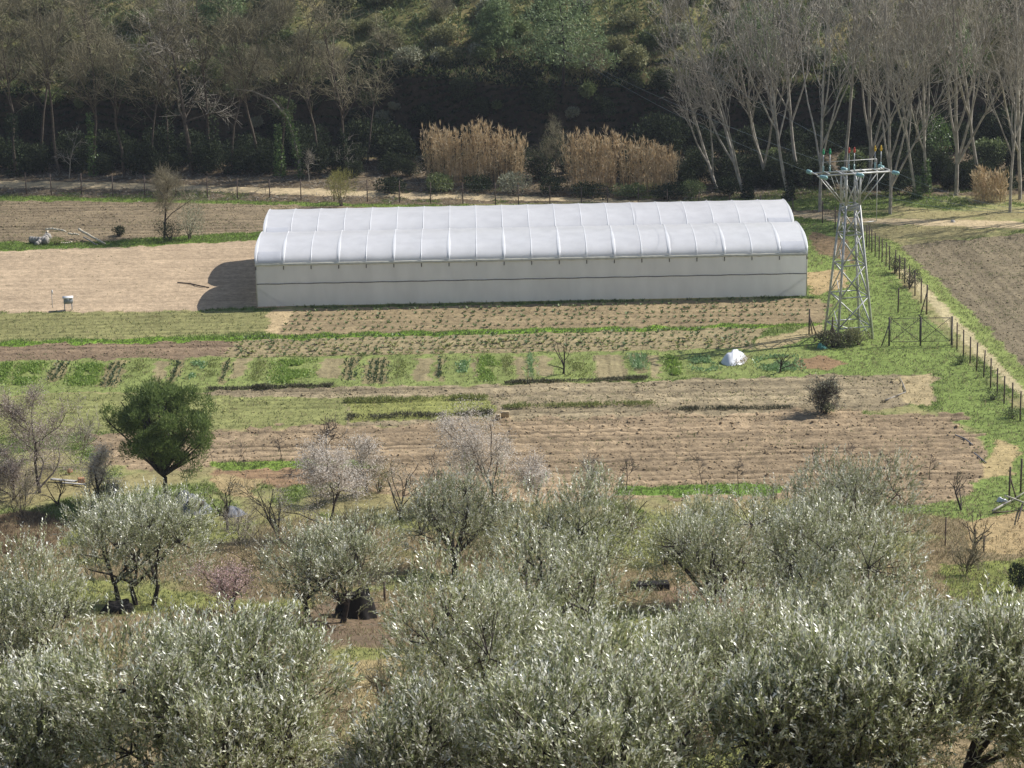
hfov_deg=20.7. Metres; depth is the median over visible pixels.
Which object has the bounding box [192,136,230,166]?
thicket
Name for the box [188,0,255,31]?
pine tree
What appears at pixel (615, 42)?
shrub
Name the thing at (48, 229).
log
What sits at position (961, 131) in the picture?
thicket
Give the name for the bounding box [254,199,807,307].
greenhouse
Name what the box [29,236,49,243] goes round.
log
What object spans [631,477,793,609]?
olive tree
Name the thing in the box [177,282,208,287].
hose
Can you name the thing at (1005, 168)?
thicket
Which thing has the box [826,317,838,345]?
braced post
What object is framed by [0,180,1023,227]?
dirt road
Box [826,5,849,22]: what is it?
shrub
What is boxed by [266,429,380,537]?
almond tree
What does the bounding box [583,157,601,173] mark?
thicket
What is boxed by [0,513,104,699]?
olive tree
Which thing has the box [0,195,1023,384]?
grass verge
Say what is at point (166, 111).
bare tree
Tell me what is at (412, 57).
shrub
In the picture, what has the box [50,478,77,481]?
plank
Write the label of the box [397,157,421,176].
thicket
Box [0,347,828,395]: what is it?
vegetable garden
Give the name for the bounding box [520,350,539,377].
vegetable bed
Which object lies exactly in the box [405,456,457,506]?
brush bush
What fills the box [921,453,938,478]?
orchard sapling
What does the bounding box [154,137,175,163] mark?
thicket
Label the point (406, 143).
thicket
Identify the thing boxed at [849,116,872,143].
thicket
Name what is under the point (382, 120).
shrub
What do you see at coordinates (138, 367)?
vegetable bed
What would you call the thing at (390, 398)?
crop row
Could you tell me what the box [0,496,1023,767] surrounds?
rusty weeds
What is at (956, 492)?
bare tree
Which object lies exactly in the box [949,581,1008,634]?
brush bush
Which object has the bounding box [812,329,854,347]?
bramble bush
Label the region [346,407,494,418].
crop row
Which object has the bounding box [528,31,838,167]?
power line
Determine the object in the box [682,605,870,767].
olive tree
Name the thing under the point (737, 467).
orchard sapling
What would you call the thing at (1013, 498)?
wooden pole
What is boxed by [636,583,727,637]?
brush bush
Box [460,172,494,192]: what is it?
bramble bush
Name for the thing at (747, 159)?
thicket
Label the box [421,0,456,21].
shrub
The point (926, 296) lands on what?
braced post
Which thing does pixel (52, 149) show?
thicket
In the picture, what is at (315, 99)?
thicket
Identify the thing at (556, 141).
bare tree
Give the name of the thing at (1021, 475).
braced post
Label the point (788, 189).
poplar tree
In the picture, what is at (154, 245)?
grass bank
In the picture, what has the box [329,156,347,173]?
thicket
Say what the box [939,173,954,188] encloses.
thicket
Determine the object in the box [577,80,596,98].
shrub
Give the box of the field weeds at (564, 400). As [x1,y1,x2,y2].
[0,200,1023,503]
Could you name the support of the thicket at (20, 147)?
on the ground at (900, 234)
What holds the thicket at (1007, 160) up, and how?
on the ground at (900, 234)
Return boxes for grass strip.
[0,322,820,496]
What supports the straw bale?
on the ploughed field at (942, 444)
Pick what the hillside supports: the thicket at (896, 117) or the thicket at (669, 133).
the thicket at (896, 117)
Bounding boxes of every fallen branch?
[992,492,1023,511]
[992,509,1023,513]
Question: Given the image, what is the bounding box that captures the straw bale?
[501,410,508,417]
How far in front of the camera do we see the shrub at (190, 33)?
282.16 m
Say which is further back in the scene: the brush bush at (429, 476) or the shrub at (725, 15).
the shrub at (725, 15)
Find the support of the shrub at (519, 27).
on the hillside
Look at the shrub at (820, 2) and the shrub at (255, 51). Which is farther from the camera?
the shrub at (820, 2)
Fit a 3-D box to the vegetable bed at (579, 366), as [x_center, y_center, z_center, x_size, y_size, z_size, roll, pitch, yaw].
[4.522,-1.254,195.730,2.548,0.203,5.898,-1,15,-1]
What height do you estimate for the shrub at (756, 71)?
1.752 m
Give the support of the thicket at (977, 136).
on the ground at (900, 234)
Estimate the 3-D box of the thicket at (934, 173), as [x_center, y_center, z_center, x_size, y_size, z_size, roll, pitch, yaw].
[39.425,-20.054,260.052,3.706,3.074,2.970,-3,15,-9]
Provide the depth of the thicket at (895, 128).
269.01 m
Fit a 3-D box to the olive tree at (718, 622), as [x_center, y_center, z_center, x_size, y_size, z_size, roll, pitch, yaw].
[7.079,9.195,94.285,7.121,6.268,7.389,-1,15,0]
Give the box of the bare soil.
[211,231,1023,733]
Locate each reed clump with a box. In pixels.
[419,119,490,184]
[475,116,530,186]
[558,124,626,191]
[612,131,681,194]
[970,163,1009,202]
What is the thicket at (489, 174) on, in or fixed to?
on the ground at (900, 234)
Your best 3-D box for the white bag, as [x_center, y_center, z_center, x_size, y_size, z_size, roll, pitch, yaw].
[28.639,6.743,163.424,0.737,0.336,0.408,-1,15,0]
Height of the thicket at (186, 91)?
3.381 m
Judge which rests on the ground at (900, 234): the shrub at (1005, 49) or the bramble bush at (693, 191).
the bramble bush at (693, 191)
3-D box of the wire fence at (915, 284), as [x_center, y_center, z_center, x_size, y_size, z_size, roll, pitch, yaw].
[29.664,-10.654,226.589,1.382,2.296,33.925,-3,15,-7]
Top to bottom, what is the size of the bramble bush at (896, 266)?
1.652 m
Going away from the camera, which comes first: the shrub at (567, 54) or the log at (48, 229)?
the log at (48, 229)
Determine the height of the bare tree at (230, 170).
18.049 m
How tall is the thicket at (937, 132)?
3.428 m
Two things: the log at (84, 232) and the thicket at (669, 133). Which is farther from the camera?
the thicket at (669, 133)
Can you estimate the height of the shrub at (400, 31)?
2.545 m
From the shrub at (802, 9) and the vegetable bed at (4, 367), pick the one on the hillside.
the shrub at (802, 9)
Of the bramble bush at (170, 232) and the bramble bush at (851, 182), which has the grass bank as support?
the bramble bush at (170, 232)
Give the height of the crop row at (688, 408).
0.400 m
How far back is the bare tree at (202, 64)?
266.00 m
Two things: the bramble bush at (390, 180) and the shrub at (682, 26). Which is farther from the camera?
the shrub at (682, 26)
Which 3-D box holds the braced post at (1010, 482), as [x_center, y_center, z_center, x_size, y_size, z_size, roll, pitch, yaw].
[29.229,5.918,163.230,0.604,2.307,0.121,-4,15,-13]
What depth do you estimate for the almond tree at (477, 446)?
162.72 m
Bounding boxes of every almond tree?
[0,380,89,492]
[0,442,45,499]
[74,439,127,502]
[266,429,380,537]
[328,429,402,492]
[422,397,524,504]
[505,444,554,504]
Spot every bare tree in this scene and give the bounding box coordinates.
[0,0,26,90]
[0,0,47,177]
[0,0,85,174]
[0,0,100,163]
[25,0,137,176]
[38,475,66,504]
[52,125,89,178]
[74,6,159,174]
[104,0,194,174]
[112,0,240,173]
[117,1,198,166]
[146,162,208,238]
[155,0,240,170]
[189,0,288,166]
[196,0,283,174]
[204,476,239,529]
[230,0,347,177]
[230,471,294,541]
[232,82,305,178]
[260,19,334,174]
[295,0,383,175]
[301,150,317,180]
[329,8,409,164]
[334,133,357,175]
[378,446,444,519]
[522,113,564,177]
[542,118,571,182]
[549,340,570,373]
[600,481,650,542]
[775,347,794,372]
[946,471,966,509]
[961,510,993,547]
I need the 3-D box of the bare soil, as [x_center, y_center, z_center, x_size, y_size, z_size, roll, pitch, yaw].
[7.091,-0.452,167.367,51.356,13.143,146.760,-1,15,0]
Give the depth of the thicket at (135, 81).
274.89 m
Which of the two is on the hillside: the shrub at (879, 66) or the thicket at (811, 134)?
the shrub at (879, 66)
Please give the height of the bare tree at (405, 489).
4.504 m
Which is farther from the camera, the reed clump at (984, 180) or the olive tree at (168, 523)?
the reed clump at (984, 180)
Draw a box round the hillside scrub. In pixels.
[0,0,1023,96]
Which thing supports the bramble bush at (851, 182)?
on the ground at (900, 234)
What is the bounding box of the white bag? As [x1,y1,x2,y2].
[996,497,1006,501]
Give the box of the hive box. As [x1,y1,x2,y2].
[62,296,72,310]
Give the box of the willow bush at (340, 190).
[325,166,358,205]
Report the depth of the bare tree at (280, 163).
264.78 m
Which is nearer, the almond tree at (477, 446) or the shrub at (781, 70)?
the almond tree at (477, 446)
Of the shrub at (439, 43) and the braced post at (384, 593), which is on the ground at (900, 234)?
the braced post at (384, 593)
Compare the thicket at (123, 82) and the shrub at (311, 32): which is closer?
the thicket at (123, 82)
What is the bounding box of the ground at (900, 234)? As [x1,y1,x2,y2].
[0,146,1023,767]
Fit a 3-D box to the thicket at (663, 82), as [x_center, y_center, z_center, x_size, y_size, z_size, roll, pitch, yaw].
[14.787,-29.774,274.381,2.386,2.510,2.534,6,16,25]
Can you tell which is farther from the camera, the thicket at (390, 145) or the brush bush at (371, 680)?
the thicket at (390, 145)
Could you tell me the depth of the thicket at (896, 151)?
262.88 m
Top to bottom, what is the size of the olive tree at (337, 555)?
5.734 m
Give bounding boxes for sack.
[817,343,827,349]
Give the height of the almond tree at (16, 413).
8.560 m
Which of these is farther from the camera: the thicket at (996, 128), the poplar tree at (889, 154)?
the thicket at (996, 128)
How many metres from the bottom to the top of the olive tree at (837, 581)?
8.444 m
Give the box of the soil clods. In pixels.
[0,200,1023,553]
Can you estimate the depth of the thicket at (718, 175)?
258.96 m
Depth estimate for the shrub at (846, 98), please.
274.86 m
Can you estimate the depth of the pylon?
201.24 m
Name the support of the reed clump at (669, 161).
on the ground at (900, 234)
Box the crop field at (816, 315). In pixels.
[0,298,833,434]
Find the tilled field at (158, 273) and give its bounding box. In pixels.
[0,240,286,312]
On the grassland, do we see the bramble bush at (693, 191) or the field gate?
the field gate
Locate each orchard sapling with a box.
[237,439,249,462]
[271,433,284,462]
[312,411,346,457]
[314,424,331,467]
[423,451,437,466]
[582,451,601,488]
[616,455,639,492]
[689,452,707,483]
[730,456,747,488]
[810,441,820,463]
[841,442,854,463]
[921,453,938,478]
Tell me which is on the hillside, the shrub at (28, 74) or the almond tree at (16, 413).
the shrub at (28, 74)
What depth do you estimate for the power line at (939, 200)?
189.00 m
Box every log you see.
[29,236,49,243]
[34,233,51,245]
[45,228,65,232]
[78,228,105,243]
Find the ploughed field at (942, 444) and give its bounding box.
[0,200,1023,506]
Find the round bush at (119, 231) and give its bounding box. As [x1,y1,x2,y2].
[111,225,124,236]
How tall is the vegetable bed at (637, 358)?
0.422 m
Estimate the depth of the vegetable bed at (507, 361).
196.76 m
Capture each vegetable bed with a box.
[0,361,17,385]
[6,360,48,385]
[38,360,75,380]
[63,361,108,386]
[96,360,129,386]
[123,358,151,378]
[165,359,183,381]
[182,360,207,379]
[203,357,222,376]
[217,358,233,380]
[245,360,269,380]
[266,357,317,383]
[341,357,360,380]
[360,357,391,383]
[390,354,412,377]
[432,355,446,377]
[454,358,470,372]
[474,353,501,380]
[499,355,514,374]
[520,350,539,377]
[560,355,595,377]
[623,351,651,370]
[660,354,684,377]
[688,354,721,371]
[751,353,807,371]
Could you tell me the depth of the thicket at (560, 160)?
265.39 m
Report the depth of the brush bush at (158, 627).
114.14 m
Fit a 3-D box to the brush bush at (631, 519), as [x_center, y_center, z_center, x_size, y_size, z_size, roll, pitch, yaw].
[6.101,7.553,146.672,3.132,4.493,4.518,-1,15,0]
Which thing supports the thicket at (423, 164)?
on the ground at (900, 234)
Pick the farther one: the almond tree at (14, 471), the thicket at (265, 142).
the thicket at (265, 142)
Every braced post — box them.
[383,582,385,601]
[808,309,816,333]
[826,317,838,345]
[897,288,898,312]
[920,285,927,314]
[944,517,946,545]
[1008,467,1016,500]
[1020,459,1022,492]
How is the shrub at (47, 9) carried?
on the hillside
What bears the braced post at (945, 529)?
on the ground at (900, 234)
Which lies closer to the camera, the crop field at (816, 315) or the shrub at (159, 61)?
the crop field at (816, 315)
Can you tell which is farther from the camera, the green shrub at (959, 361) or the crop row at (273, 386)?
the green shrub at (959, 361)
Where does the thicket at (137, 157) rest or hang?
on the ground at (900, 234)
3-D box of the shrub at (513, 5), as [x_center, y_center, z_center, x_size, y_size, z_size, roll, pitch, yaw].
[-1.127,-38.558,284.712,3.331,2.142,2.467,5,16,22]
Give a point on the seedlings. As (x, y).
(540, 334)
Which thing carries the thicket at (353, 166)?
on the ground at (900, 234)
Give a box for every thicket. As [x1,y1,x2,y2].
[0,135,10,165]
[0,139,17,168]
[2,115,27,136]
[10,141,30,162]
[15,141,42,168]
[16,103,41,130]
[21,141,52,172]
[50,128,97,165]
[50,138,66,162]
[60,141,96,173]
[87,65,113,93]
[91,127,129,163]
[93,151,115,174]
[101,74,132,104]
[107,135,140,163]
[107,138,135,167]
[120,141,158,174]
[123,65,156,95]
[136,149,162,173]
[141,125,179,164]
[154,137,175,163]
[160,152,184,172]
[172,80,210,110]
[176,130,205,160]
[177,128,205,160]
[182,138,222,174]
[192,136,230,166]
[224,143,254,174]
[234,132,262,149]
[243,135,274,165]
[248,142,275,174]
[264,115,289,141]
[267,149,287,170]
[277,118,307,142]
[279,124,313,163]
[285,149,295,165]
[293,141,331,174]
[297,123,331,157]
[302,91,321,106]
[326,145,341,163]
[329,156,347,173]
[335,117,381,157]
[338,132,364,155]
[340,140,368,165]
[343,107,367,127]
[344,160,364,176]
[365,120,412,159]
[373,133,406,166]
[376,152,401,174]
[381,132,417,162]
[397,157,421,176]
[409,104,436,132]
[418,148,448,175]
[427,133,454,155]
[438,125,478,157]
[450,148,477,176]
[468,95,491,118]
[484,162,500,179]
[496,149,531,180]
[499,134,529,160]
[527,149,556,179]
[541,136,565,158]
[554,155,570,171]
[560,156,581,177]
[577,136,601,158]
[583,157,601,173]
[609,158,621,173]
[618,146,659,178]
[618,163,640,181]
[619,145,647,164]
[627,73,643,89]
[627,111,681,153]
[649,68,674,92]
[652,115,693,154]
[665,154,683,167]
[665,162,695,187]
[681,148,717,182]
[682,142,711,171]
[684,122,715,149]
[690,72,713,91]
[703,151,745,181]
[705,129,737,157]
[710,171,729,188]
[732,123,762,155]
[733,152,757,180]
[743,100,770,126]
[746,149,773,174]
[749,168,768,186]
[756,122,774,145]
[759,125,778,150]
[764,154,791,185]
[769,171,782,187]
[770,150,787,160]
[780,148,807,166]
[781,125,813,150]
[785,121,808,135]
[785,158,812,187]
[786,140,817,164]
[799,126,833,155]
[802,155,830,183]
[808,156,825,178]
[814,118,850,152]
[816,166,839,188]
[843,162,860,178]
[847,145,877,169]
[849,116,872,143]
[857,171,869,184]
[863,148,897,182]
[865,129,881,149]
[867,120,906,151]
[871,105,894,124]
[873,173,888,188]
[876,141,905,167]
[890,102,915,123]
[893,139,929,165]
[893,150,922,176]
[895,114,945,149]
[895,167,914,187]
[910,143,944,171]
[914,168,932,183]
[921,149,953,178]
[923,152,954,182]
[928,106,964,124]
[928,119,950,149]
[938,121,975,151]
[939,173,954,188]
[944,162,974,188]
[965,126,988,145]
[965,141,1004,171]
[966,158,996,185]
[972,111,994,127]
[974,120,992,139]
[974,165,992,186]
[986,103,1023,146]
[999,140,1023,171]
[999,166,1014,178]
[1006,99,1023,122]
[1020,118,1023,141]
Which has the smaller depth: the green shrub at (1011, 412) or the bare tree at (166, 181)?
the green shrub at (1011, 412)
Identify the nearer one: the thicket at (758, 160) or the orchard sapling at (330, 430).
the orchard sapling at (330, 430)
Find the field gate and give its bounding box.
[881,314,952,346]
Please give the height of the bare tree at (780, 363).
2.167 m
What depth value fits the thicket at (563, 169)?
263.19 m
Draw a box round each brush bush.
[0,461,48,519]
[46,400,104,464]
[122,608,204,662]
[215,504,264,548]
[230,511,293,569]
[284,464,341,504]
[329,497,372,546]
[352,651,402,704]
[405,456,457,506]
[430,446,495,496]
[574,447,610,500]
[601,496,656,561]
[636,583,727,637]
[945,520,1001,574]
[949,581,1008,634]
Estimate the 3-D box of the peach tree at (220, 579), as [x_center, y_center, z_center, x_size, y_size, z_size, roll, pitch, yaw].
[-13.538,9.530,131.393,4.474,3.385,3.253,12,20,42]
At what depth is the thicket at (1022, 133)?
270.02 m
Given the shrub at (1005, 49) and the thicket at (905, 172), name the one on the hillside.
the shrub at (1005, 49)
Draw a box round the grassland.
[748,221,1023,616]
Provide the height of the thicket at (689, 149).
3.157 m
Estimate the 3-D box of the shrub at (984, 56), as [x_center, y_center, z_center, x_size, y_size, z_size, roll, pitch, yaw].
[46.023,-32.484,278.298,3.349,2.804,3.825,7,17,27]
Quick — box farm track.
[900,268,1023,395]
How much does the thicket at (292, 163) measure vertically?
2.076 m
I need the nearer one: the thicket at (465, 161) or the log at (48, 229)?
the log at (48, 229)
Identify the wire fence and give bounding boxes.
[0,172,792,212]
[822,201,927,307]
[956,322,1022,421]
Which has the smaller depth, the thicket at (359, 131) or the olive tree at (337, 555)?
the olive tree at (337, 555)
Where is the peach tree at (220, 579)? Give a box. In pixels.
[176,552,266,612]
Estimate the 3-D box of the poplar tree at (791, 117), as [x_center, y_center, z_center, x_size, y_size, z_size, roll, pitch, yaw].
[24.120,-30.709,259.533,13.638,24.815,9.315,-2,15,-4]
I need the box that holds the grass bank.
[1,231,261,250]
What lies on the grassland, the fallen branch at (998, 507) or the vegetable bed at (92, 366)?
the fallen branch at (998, 507)
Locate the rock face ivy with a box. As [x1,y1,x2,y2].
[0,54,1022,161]
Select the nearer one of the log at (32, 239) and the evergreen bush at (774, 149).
the log at (32, 239)
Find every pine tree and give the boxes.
[99,373,217,497]
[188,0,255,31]
[469,0,515,49]
[508,0,622,90]
[723,0,784,69]
[917,6,983,80]
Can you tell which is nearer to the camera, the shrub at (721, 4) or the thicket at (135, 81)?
the thicket at (135, 81)
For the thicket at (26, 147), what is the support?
on the ground at (900, 234)
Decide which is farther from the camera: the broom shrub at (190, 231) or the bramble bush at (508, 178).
the bramble bush at (508, 178)
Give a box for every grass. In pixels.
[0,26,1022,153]
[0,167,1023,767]
[0,182,1023,767]
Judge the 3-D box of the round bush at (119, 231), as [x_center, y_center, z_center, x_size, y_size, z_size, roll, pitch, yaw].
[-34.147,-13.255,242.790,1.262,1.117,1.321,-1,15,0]
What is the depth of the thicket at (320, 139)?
272.69 m
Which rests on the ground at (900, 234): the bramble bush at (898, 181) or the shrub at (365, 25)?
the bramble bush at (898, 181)
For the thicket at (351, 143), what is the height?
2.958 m
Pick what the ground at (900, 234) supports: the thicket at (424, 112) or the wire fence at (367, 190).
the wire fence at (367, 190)
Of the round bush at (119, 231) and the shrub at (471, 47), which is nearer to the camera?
the round bush at (119, 231)
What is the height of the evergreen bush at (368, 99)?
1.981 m
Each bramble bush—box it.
[48,236,65,244]
[152,219,183,239]
[373,176,406,193]
[424,172,454,191]
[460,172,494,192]
[496,171,532,192]
[537,173,568,194]
[569,180,611,199]
[610,182,647,197]
[649,182,688,199]
[677,179,708,197]
[712,175,743,196]
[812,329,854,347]
[839,176,873,194]
[842,327,871,344]
[877,173,923,194]
[887,256,907,272]
[900,267,922,287]
[920,107,954,157]
[994,169,1017,193]
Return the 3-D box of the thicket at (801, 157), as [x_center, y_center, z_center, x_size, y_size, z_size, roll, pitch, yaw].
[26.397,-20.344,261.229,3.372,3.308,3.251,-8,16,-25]
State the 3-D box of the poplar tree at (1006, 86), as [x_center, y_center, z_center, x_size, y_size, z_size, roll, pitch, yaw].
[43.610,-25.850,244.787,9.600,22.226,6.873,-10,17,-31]
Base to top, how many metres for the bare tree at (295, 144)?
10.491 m
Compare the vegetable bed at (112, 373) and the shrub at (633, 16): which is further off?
the shrub at (633, 16)
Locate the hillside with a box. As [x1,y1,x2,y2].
[0,0,1022,161]
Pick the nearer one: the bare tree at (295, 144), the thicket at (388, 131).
the bare tree at (295, 144)
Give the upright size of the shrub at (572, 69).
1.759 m
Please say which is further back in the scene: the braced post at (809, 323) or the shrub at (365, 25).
the shrub at (365, 25)
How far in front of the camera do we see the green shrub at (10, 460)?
171.13 m
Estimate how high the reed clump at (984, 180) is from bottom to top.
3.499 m
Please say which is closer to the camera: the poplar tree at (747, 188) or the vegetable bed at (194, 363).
the vegetable bed at (194, 363)
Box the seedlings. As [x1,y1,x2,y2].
[235,295,813,343]
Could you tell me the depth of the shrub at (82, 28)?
281.21 m
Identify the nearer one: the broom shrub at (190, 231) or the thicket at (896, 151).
the broom shrub at (190, 231)
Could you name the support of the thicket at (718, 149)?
on the ground at (900, 234)
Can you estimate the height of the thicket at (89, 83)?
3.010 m
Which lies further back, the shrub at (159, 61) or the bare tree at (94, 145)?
the shrub at (159, 61)
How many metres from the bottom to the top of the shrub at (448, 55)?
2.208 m
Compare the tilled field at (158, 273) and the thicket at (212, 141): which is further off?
the thicket at (212, 141)
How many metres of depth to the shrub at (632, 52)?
276.19 m
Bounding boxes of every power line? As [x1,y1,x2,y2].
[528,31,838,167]
[578,59,805,170]
[604,1,834,143]
[828,178,1011,212]
[864,176,1023,212]
[898,173,1022,209]
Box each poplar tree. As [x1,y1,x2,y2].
[643,0,726,190]
[657,0,754,199]
[697,0,811,186]
[706,0,823,200]
[720,0,839,185]
[753,0,904,211]
[814,0,874,185]
[830,0,994,186]
[847,0,1006,213]
[849,0,939,198]
[863,0,958,193]
[911,0,1000,169]
[912,0,1023,194]
[957,0,1023,199]
[961,0,1023,211]
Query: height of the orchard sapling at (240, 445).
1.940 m
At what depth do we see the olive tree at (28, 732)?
65.55 m
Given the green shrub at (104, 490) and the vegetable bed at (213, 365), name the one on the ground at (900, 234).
the green shrub at (104, 490)
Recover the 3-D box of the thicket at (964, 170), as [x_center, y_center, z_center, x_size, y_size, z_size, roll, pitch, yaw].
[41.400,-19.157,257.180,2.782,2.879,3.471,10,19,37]
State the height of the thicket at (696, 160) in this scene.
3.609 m
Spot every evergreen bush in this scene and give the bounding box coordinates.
[356,90,379,108]
[387,101,400,109]
[760,147,781,171]
[836,148,868,170]
[970,136,1008,161]
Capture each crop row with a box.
[206,381,334,390]
[343,392,489,403]
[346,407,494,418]
[501,399,655,408]
[504,373,649,383]
[671,404,790,410]
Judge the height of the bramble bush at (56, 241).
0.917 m
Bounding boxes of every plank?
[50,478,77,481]
[62,482,82,484]
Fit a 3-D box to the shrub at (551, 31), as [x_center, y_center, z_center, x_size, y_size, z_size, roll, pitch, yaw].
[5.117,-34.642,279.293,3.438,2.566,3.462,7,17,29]
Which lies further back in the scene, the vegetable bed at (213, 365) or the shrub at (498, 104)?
the shrub at (498, 104)
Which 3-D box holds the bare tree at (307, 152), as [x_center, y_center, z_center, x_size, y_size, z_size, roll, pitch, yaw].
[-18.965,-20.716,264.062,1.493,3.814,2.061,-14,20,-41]
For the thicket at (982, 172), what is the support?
on the ground at (900, 234)
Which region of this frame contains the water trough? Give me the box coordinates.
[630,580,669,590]
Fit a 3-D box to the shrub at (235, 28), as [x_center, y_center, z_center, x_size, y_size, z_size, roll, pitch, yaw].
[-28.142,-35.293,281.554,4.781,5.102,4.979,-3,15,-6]
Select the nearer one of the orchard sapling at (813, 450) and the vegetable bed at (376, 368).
the orchard sapling at (813, 450)
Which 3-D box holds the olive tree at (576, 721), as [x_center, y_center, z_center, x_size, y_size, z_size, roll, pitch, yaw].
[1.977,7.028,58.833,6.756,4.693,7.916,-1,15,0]
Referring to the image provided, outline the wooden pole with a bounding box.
[1004,495,1023,502]
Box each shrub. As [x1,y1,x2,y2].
[0,0,33,15]
[0,11,12,35]
[0,52,10,79]
[0,453,19,479]
[5,20,30,33]
[22,2,44,17]
[24,65,38,82]
[30,63,57,82]
[34,0,65,18]
[37,4,83,40]
[39,87,65,105]
[61,36,87,66]
[62,62,95,85]
[73,9,104,44]
[91,55,124,77]
[93,481,120,501]
[96,32,122,59]
[101,34,133,70]
[123,7,156,31]
[133,0,158,17]
[148,54,168,70]
[152,17,187,54]
[154,0,189,21]
[174,198,205,238]
[177,23,196,45]
[185,55,224,82]
[187,37,217,55]
[213,12,249,45]
[232,12,260,44]
[238,41,268,71]
[239,1,264,17]
[249,54,278,81]
[251,116,264,127]
[257,0,299,26]
[260,0,297,34]
[264,94,296,119]
[277,29,295,43]
[287,26,316,53]
[293,28,321,43]
[293,55,313,70]
[311,39,328,52]
[316,44,353,76]
[325,0,356,10]
[332,16,359,33]
[352,41,378,55]
[358,17,378,31]
[360,456,401,494]
[362,0,377,7]
[367,115,387,129]
[373,109,394,123]
[375,25,407,47]
[392,45,424,67]
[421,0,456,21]
[422,130,434,144]
[427,8,445,19]
[427,22,459,42]
[430,36,444,46]
[430,43,461,63]
[430,50,444,61]
[454,502,524,558]
[467,42,484,55]
[472,44,495,60]
[474,0,488,14]
[477,0,510,20]
[491,99,503,109]
[503,0,515,11]
[511,19,532,38]
[521,30,541,42]
[534,0,561,10]
[539,4,565,22]
[547,24,581,44]
[555,51,576,64]
[559,61,583,74]
[565,106,580,118]
[571,37,617,76]
[576,0,593,9]
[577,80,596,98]
[602,34,630,51]
[614,9,643,27]
[619,43,649,68]
[638,29,661,49]
[643,23,673,46]
[644,521,686,564]
[660,0,692,22]
[667,21,691,43]
[684,84,702,100]
[701,47,731,69]
[715,0,746,9]
[720,11,746,30]
[722,15,744,31]
[746,66,765,76]
[752,11,781,34]
[767,62,784,77]
[773,0,811,21]
[780,15,822,43]
[799,43,822,64]
[803,372,848,414]
[809,0,830,9]
[816,402,835,413]
[818,47,832,57]
[818,105,829,114]
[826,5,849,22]
[827,53,866,81]
[832,83,857,103]
[874,58,884,71]
[921,105,932,113]
[955,355,965,363]
[956,19,981,38]
[963,45,990,67]
[978,14,1012,37]
[981,48,1014,84]
[985,390,1000,399]
[988,38,1022,73]
[990,0,1023,11]
[1002,407,1018,417]
[1006,562,1023,590]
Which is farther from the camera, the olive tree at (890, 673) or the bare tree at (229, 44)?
the bare tree at (229, 44)
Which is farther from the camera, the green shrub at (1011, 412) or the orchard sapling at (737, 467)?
the green shrub at (1011, 412)
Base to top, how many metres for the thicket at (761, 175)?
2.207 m
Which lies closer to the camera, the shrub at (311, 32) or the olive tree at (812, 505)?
the olive tree at (812, 505)
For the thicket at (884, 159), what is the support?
on the ground at (900, 234)
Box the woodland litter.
[0,146,1023,204]
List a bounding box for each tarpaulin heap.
[174,490,212,514]
[228,506,245,517]
[721,349,750,365]
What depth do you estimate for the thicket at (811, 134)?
270.05 m
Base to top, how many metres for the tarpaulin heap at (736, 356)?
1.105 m
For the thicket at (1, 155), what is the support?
on the ground at (900, 234)
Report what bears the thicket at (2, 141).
on the ground at (900, 234)
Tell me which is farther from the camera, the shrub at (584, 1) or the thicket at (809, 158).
the shrub at (584, 1)
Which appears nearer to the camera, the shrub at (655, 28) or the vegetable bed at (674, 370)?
the vegetable bed at (674, 370)
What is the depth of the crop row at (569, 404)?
185.67 m
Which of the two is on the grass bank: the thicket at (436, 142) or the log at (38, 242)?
the log at (38, 242)
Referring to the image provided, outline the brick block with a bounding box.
[77,477,84,482]
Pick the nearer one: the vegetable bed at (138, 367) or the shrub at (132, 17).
the vegetable bed at (138, 367)
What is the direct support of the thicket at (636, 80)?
on the hillside
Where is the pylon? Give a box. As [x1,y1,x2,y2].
[806,145,899,338]
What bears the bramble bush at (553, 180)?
on the ground at (900, 234)
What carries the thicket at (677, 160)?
on the ground at (900, 234)
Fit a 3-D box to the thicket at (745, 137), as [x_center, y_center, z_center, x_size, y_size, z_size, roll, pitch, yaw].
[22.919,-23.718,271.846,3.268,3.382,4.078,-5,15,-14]
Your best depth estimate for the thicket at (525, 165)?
262.29 m
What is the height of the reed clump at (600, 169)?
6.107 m
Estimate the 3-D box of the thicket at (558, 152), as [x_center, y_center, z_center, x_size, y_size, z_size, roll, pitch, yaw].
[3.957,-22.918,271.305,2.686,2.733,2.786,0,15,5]
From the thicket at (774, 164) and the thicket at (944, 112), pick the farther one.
the thicket at (944, 112)
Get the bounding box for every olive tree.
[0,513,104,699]
[0,627,138,767]
[36,578,371,767]
[50,475,233,605]
[243,500,415,622]
[321,653,527,767]
[361,516,639,766]
[390,452,528,574]
[447,593,768,767]
[480,457,658,630]
[615,569,816,733]
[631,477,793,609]
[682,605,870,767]
[736,482,853,590]
[741,575,1010,767]
[744,481,962,674]
[757,443,940,570]
[913,586,993,663]
[929,570,1023,767]
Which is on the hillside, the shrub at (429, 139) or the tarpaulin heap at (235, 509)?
the shrub at (429, 139)
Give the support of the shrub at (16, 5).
on the hillside
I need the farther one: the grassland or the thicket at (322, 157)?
the thicket at (322, 157)
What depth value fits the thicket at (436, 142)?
272.46 m
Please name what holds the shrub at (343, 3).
on the hillside
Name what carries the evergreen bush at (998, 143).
on the ground at (900, 234)
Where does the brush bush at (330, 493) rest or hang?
on the ground at (900, 234)

